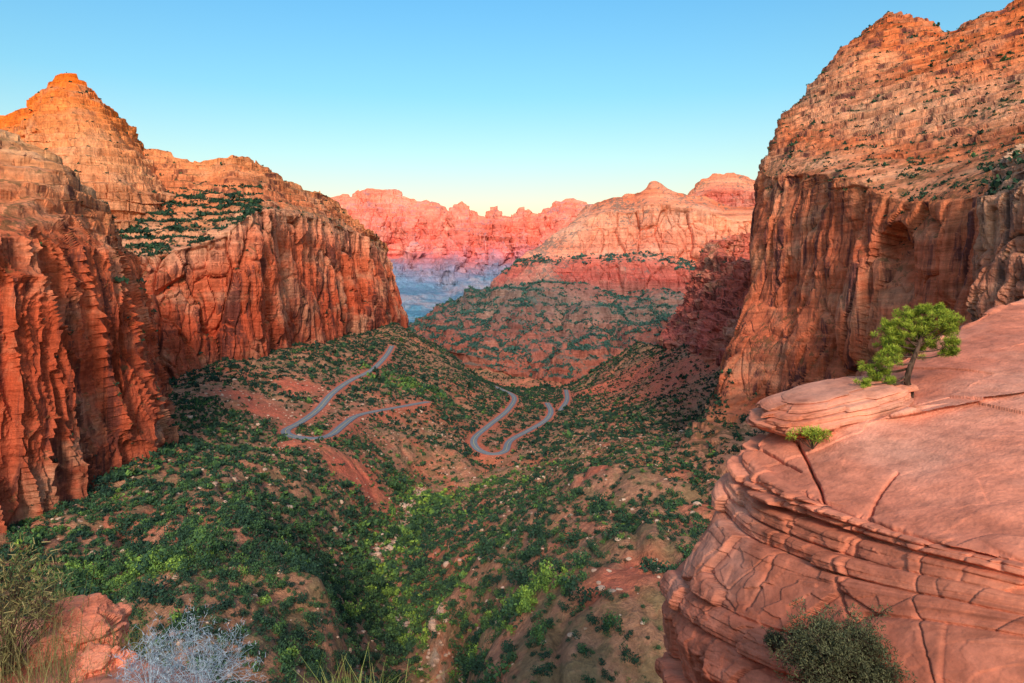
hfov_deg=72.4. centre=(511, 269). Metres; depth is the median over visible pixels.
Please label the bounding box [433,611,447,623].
shrub
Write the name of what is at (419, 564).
shrub
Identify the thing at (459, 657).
shrub
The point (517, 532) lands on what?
shrub
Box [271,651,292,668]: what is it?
shrub
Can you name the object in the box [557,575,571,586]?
shrub
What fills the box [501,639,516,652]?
shrub
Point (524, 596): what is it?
shrub
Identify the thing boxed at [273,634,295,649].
shrub
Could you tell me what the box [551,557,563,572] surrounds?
shrub
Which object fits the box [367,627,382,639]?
shrub
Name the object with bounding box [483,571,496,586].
shrub
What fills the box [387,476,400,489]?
shrub
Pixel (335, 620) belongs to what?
shrub
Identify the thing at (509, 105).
sky
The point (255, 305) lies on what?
canyon wall
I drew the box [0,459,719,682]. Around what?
shrubland
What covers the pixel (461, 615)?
shrub
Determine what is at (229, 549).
shrub
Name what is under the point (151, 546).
shrub
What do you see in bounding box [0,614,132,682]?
grass tuft
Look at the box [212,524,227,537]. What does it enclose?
shrub
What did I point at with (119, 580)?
shrub
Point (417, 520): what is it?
shrubland
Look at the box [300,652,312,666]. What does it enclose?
shrub
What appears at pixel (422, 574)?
shrub
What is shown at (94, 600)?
boulder
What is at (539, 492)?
shrub
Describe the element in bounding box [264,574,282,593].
shrub
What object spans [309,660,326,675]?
shrub
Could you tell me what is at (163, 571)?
shrub
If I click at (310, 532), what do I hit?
shrub
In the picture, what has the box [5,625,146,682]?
grass tuft
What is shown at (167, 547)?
shrub
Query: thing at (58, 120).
mountain
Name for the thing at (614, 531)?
shrub
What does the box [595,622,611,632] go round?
shrub
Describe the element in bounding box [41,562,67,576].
shrub
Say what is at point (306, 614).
shrub
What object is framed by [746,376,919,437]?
sandstone slab
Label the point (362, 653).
shrub
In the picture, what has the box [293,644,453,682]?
grass tuft
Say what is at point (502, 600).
shrub
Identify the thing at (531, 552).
shrub
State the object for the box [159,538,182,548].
shrub
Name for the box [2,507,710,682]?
shrubland
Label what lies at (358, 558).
shrub
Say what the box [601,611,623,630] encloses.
shrub
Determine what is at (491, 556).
shrub
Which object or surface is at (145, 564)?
shrub
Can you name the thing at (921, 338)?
pine tree
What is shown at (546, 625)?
shrub
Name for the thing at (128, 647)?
grass tuft
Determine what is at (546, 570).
shrub
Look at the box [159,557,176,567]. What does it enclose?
shrub
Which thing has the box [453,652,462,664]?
shrub
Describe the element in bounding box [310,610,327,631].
shrub
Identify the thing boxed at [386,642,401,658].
shrub
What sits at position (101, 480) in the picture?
shrub
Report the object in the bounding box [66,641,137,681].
boulder
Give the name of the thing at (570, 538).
shrub
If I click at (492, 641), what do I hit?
shrub
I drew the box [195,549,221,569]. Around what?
shrub
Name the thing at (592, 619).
shrub
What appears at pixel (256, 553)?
shrub
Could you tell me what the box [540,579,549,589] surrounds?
shrub
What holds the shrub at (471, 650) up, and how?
on the terrain
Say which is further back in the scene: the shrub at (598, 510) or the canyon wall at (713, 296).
the canyon wall at (713, 296)
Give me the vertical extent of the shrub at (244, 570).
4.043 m
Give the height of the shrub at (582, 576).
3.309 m
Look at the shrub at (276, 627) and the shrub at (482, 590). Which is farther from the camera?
the shrub at (482, 590)
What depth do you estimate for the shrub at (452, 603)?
267.13 m
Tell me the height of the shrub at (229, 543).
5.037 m
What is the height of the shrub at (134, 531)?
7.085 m
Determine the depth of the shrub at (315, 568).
215.82 m
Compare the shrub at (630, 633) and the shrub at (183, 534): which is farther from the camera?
the shrub at (183, 534)
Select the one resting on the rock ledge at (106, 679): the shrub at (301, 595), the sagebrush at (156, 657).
the sagebrush at (156, 657)
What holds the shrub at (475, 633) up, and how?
on the terrain
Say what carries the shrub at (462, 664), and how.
on the terrain
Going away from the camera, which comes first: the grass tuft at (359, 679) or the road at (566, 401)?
the grass tuft at (359, 679)
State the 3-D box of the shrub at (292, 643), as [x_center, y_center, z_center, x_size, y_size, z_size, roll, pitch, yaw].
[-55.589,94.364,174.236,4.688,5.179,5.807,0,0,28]
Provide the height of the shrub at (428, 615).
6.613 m
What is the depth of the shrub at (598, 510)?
244.33 m
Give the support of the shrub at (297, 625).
on the terrain
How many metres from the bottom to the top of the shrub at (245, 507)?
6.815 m
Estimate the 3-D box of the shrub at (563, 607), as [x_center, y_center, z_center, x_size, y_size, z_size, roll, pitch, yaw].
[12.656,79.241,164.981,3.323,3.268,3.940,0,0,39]
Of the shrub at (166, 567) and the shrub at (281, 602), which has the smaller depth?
the shrub at (281, 602)
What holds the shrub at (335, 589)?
on the terrain
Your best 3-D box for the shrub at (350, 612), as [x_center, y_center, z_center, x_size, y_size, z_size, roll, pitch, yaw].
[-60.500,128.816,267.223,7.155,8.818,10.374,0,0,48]
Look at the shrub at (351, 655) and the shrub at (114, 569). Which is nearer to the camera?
the shrub at (351, 655)
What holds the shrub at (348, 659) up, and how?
on the terrain
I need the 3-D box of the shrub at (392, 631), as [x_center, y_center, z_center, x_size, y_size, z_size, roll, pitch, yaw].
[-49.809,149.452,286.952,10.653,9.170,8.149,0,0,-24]
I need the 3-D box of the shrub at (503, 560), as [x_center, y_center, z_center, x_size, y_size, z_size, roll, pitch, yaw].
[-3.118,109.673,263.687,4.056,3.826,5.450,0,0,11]
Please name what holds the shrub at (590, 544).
on the terrain
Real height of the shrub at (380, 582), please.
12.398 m
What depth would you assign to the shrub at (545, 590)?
178.57 m
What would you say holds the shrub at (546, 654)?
on the terrain
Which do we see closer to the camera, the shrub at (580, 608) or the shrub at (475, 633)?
the shrub at (580, 608)
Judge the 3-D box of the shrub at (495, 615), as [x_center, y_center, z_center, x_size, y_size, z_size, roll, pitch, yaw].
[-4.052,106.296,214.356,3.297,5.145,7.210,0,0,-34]
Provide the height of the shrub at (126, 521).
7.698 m
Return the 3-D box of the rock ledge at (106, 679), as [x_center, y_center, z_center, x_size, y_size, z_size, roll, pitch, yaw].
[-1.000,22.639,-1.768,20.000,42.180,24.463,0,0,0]
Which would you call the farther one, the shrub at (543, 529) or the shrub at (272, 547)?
the shrub at (543, 529)
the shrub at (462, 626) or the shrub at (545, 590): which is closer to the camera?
the shrub at (545, 590)
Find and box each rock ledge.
[0,616,217,682]
[655,299,1023,682]
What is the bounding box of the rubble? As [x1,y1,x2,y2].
[9,367,715,682]
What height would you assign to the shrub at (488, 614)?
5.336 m
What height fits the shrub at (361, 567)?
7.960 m
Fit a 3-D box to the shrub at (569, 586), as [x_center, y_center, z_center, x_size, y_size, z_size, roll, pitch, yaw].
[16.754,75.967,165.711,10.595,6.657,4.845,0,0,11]
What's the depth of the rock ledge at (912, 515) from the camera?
16.27 m
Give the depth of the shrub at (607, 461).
324.19 m
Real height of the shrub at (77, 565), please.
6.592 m
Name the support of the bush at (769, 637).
on the rock ledge at (912, 515)
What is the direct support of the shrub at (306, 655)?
on the terrain
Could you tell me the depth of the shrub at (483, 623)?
191.52 m
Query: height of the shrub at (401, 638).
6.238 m
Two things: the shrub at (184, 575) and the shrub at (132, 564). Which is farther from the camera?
the shrub at (132, 564)
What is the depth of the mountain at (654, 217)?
2770.98 m
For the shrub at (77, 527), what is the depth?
283.59 m
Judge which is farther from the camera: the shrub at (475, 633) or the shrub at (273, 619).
the shrub at (475, 633)
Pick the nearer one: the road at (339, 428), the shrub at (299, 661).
the shrub at (299, 661)
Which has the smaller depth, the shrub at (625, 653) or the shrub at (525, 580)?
the shrub at (625, 653)
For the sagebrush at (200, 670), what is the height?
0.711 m
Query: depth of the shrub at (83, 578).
222.87 m
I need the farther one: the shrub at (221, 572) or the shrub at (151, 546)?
the shrub at (151, 546)
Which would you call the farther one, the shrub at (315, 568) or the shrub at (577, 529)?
the shrub at (577, 529)
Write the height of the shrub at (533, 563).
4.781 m
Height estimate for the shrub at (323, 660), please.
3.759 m
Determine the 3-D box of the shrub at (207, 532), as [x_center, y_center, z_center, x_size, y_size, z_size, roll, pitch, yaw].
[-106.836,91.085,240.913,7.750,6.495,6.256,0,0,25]
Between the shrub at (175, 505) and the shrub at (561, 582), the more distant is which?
the shrub at (175, 505)
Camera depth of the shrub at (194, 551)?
220.89 m
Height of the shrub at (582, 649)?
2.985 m
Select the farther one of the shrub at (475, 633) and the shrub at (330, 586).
the shrub at (330, 586)
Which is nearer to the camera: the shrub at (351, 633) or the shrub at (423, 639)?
the shrub at (351, 633)
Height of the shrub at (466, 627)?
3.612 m
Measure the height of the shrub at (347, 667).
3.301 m
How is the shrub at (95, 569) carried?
on the terrain
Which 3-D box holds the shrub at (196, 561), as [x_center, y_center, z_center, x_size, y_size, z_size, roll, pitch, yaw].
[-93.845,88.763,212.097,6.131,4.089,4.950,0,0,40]
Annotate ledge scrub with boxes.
[5,0,1023,505]
[408,250,695,378]
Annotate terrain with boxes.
[0,320,719,682]
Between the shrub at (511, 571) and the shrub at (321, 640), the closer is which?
the shrub at (321, 640)
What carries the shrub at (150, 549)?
on the terrain
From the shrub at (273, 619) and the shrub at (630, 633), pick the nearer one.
the shrub at (630, 633)
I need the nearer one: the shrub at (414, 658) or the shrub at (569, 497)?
the shrub at (414, 658)
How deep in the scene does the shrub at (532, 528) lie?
259.83 m
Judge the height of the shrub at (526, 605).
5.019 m
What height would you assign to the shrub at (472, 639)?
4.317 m
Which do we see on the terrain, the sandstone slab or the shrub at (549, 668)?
the shrub at (549, 668)
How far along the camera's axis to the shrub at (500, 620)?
181.40 m
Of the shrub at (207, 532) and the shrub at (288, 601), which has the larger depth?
the shrub at (207, 532)
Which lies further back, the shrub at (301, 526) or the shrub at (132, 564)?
the shrub at (301, 526)
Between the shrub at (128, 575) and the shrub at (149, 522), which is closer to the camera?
the shrub at (128, 575)
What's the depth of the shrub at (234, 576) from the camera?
211.29 m
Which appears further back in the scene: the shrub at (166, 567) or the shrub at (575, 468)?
the shrub at (575, 468)
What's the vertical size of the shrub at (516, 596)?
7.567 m
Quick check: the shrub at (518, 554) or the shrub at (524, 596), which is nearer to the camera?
the shrub at (524, 596)
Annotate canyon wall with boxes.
[0,129,179,533]
[118,149,408,379]
[657,232,750,366]
[675,0,1023,476]
[966,144,1023,321]
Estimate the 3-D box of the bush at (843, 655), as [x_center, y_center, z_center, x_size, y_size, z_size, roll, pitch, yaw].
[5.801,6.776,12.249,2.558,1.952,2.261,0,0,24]
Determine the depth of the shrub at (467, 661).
185.43 m
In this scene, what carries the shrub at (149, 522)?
on the terrain
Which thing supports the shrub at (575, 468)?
on the terrain
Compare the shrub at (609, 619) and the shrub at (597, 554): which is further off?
the shrub at (597, 554)
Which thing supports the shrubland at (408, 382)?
on the terrain
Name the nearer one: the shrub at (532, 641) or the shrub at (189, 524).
the shrub at (532, 641)
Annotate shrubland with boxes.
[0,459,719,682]
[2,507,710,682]
[87,391,717,586]
[168,322,719,470]
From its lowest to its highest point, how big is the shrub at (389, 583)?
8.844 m
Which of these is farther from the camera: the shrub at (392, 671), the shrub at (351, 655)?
the shrub at (392, 671)
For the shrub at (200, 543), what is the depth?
222.55 m
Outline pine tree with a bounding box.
[852,301,966,397]
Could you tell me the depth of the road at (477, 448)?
866.44 m
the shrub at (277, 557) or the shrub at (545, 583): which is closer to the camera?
the shrub at (545, 583)
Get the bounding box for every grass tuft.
[0,564,171,682]
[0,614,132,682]
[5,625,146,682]
[78,605,182,673]
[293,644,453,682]
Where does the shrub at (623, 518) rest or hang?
on the terrain
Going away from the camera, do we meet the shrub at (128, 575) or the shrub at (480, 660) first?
the shrub at (480, 660)
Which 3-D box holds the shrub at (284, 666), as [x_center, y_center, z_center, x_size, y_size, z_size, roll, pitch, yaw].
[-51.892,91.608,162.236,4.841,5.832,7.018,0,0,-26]
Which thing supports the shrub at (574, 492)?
on the terrain
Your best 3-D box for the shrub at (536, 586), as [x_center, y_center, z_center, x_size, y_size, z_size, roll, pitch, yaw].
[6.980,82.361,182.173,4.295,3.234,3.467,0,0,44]
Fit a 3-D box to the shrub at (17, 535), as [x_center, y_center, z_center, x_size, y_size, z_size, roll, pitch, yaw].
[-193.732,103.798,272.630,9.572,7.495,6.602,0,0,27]
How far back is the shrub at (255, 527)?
255.70 m
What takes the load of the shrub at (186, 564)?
on the terrain
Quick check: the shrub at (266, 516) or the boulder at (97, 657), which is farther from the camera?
the shrub at (266, 516)
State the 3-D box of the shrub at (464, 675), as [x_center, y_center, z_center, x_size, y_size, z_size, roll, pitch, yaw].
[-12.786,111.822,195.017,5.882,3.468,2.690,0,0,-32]
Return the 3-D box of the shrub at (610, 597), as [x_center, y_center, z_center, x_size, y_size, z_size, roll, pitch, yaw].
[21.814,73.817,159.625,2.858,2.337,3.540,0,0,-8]
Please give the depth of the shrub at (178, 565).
208.49 m
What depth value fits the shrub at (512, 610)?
176.21 m
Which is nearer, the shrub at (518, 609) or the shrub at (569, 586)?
the shrub at (569, 586)
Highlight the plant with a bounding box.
[785,425,832,449]
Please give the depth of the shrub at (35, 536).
260.58 m
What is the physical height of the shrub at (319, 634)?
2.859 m
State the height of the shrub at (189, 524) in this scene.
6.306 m
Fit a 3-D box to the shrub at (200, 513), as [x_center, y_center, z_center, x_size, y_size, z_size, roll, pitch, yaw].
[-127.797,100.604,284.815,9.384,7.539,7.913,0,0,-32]
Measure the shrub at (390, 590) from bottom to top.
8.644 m
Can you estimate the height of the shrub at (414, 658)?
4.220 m
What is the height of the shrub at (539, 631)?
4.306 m
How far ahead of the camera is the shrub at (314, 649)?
178.95 m
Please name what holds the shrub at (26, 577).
on the terrain
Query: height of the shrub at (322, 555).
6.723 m
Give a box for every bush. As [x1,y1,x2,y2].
[0,534,82,675]
[760,625,786,653]
[767,596,916,682]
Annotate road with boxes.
[281,346,428,439]
[470,384,553,454]
[558,390,568,410]
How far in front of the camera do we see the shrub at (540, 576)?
191.07 m
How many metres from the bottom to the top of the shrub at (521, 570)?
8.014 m
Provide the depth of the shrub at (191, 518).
273.38 m
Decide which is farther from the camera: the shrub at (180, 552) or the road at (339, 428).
the road at (339, 428)
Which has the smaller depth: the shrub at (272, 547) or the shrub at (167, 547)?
the shrub at (167, 547)
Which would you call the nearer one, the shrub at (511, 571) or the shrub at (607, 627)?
the shrub at (607, 627)
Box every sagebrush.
[108,612,197,682]
[122,605,266,682]
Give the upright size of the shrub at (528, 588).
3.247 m
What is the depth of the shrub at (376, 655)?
247.01 m
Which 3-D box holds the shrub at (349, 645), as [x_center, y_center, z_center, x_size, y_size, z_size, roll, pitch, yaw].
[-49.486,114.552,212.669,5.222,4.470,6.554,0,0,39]
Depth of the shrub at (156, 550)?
222.94 m
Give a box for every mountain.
[0,73,175,229]
[330,188,592,319]
[410,181,753,384]
[688,173,754,206]
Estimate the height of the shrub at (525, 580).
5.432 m
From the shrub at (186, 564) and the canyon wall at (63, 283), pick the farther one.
the canyon wall at (63, 283)
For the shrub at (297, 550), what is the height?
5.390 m
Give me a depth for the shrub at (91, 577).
227.50 m
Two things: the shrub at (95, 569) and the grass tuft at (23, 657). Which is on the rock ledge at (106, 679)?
the grass tuft at (23, 657)
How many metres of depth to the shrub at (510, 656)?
155.47 m
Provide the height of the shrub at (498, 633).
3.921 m
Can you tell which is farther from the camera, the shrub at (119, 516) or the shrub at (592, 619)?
the shrub at (119, 516)
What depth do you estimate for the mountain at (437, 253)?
6183.96 m
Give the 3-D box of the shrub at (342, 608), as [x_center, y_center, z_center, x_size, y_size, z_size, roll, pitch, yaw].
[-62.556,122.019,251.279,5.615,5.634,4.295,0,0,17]
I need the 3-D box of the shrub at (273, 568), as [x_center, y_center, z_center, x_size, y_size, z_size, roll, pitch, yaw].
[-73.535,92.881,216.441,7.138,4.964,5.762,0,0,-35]
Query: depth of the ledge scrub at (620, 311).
2586.27 m
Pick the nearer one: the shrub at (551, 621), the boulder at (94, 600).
the boulder at (94, 600)
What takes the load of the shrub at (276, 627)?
on the terrain
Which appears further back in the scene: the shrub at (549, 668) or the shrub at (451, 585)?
the shrub at (451, 585)
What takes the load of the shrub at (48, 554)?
on the terrain
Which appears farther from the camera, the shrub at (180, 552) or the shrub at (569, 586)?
the shrub at (180, 552)
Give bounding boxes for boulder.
[24,593,131,668]
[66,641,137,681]
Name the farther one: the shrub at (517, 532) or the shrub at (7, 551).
the shrub at (517, 532)
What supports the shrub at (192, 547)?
on the terrain
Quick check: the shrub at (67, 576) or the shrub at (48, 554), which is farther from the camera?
the shrub at (48, 554)
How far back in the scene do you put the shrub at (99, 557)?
244.59 m
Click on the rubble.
(431, 625)
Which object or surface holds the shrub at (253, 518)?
on the terrain
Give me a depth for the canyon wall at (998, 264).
229.02 m
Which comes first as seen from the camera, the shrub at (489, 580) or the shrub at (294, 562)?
the shrub at (294, 562)
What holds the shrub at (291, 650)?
on the terrain
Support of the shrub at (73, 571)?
on the terrain
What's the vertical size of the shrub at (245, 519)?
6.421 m
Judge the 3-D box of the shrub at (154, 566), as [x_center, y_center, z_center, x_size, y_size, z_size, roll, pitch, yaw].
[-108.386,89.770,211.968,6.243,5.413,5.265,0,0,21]
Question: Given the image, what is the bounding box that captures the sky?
[0,0,1012,216]
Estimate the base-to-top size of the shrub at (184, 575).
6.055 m
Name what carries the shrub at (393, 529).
on the terrain
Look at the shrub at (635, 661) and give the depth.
144.06 m
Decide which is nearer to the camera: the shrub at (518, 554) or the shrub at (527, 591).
the shrub at (527, 591)
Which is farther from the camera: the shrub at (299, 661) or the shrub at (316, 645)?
the shrub at (316, 645)
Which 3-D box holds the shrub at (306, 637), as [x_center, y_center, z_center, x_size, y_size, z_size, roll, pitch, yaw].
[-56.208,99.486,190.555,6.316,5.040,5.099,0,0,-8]
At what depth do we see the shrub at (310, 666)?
169.54 m
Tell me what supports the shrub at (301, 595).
on the terrain
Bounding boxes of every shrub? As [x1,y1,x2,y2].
[0,544,24,563]
[5,528,28,546]
[15,526,49,552]
[21,569,32,581]
[34,545,59,564]
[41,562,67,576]
[55,572,86,589]
[56,568,83,588]
[66,560,87,574]
[68,567,91,577]
[74,523,86,530]
[74,564,100,581]
[84,561,104,577]
[87,473,115,490]
[93,553,106,563]
[96,562,122,585]
[107,512,135,529]
[110,575,125,587]
[115,512,139,536]
[123,560,146,580]
[124,524,142,542]
[124,554,147,574]
[128,538,145,553]
[134,542,180,573]
[135,540,158,555]
[140,513,165,527]
[144,543,162,560]
[147,548,167,564]
[149,555,160,575]
[155,543,171,562]
[155,556,177,571]
[159,522,174,540]
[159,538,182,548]
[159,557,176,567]
[161,563,174,575]
[162,498,187,511]
[171,556,198,577]
[171,560,188,570]
[174,513,199,530]
[175,544,189,557]
[175,564,192,580]
[176,525,193,540]
[179,519,195,530]
[185,509,208,519]
[185,543,199,554]
[186,529,222,556]
[187,549,203,558]
[190,526,212,542]
[193,555,212,569]
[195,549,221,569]
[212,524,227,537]
[213,566,228,577]
[214,544,234,556]
[222,536,239,547]
[225,565,246,581]
[233,503,253,513]
[238,514,251,527]
[238,566,253,575]
[247,517,260,526]
[249,519,264,539]
[251,548,265,558]
[259,507,272,519]
[262,537,287,556]
[262,563,279,572]
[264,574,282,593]
[266,553,292,564]
[266,616,275,625]
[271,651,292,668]
[272,619,286,634]
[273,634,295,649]
[275,596,293,607]
[276,595,294,616]
[276,648,297,678]
[279,645,299,658]
[280,548,324,573]
[281,634,301,652]
[282,652,304,666]
[286,546,299,556]
[291,619,303,636]
[292,556,306,569]
[293,520,307,532]
[295,590,308,603]
[296,627,317,643]
[297,643,318,662]
[300,608,316,624]
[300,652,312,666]
[305,518,317,536]
[305,660,326,676]
[309,640,321,656]
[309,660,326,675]
[310,561,322,578]
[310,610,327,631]
[310,648,320,664]
[313,630,324,638]
[314,633,326,648]
[315,547,329,562]
[317,653,330,667]
[325,581,332,589]
[331,612,341,629]
[332,586,342,595]
[337,604,344,613]
[340,649,353,666]
[342,661,353,672]
[343,600,365,618]
[343,650,360,664]
[345,641,361,653]
[346,620,357,632]
[347,628,356,636]
[352,552,368,569]
[353,648,372,663]
[357,562,369,571]
[360,602,370,613]
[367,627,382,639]
[368,572,386,589]
[370,649,382,659]
[379,580,392,589]
[381,583,395,596]
[382,624,402,638]
[385,521,405,536]
[385,666,402,678]
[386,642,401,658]
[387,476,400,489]
[397,632,414,644]
[405,656,420,664]
[408,557,427,572]
[410,563,429,581]
[414,632,431,648]
[424,607,435,618]
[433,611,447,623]
[443,602,468,623]
[444,581,455,592]
[446,598,456,609]
[448,638,457,649]
[451,633,477,670]
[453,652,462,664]
[457,668,468,678]
[460,622,465,633]
[460,622,468,634]
[460,655,467,673]
[463,652,476,675]
[467,642,477,656]
[469,634,478,644]
[469,646,488,676]
[473,586,485,599]
[473,627,482,642]
[474,534,495,562]
[478,609,493,621]
[479,615,491,630]
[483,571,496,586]
[484,635,495,643]
[489,610,511,627]
[490,612,502,620]
[495,626,503,636]
[498,556,508,564]
[500,596,509,607]
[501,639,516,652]
[501,651,517,664]
[502,595,522,627]
[504,561,538,584]
[507,565,515,579]
[509,581,531,600]
[511,524,523,539]
[513,547,521,559]
[516,605,523,614]
[517,585,536,598]
[518,570,531,585]
[518,592,531,608]
[519,597,535,612]
[522,544,540,558]
[526,519,541,537]
[526,579,538,593]
[527,638,537,647]
[528,571,549,583]
[530,620,546,646]
[530,662,554,677]
[531,578,542,591]
[532,552,549,567]
[535,482,552,499]
[535,528,549,537]
[535,618,555,632]
[537,618,553,628]
[538,651,550,660]
[539,559,571,589]
[539,584,548,593]
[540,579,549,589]
[549,505,561,513]
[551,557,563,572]
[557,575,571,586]
[558,490,576,503]
[558,601,574,611]
[560,530,581,547]
[561,574,602,606]
[566,463,583,475]
[566,547,591,568]
[569,603,584,616]
[570,487,582,497]
[570,522,586,537]
[570,570,589,581]
[576,641,592,657]
[586,537,598,551]
[586,612,599,626]
[588,491,609,508]
[588,503,605,516]
[593,545,607,558]
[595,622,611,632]
[601,586,613,600]
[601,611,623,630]
[602,521,621,541]
[603,459,622,464]
[617,512,632,524]
[619,642,640,661]
[623,630,633,641]
[629,656,640,666]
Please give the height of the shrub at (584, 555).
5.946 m
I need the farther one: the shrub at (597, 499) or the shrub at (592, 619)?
the shrub at (597, 499)
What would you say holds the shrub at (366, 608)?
on the terrain
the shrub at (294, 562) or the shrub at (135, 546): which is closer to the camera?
the shrub at (294, 562)
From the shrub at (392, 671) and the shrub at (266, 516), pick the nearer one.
the shrub at (392, 671)
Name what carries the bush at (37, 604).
on the rock ledge at (106, 679)
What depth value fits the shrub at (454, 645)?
255.28 m
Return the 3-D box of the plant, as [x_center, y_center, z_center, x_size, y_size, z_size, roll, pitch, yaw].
[8.333,4.653,19.595,1.402,0.756,0.784,0,0,0]

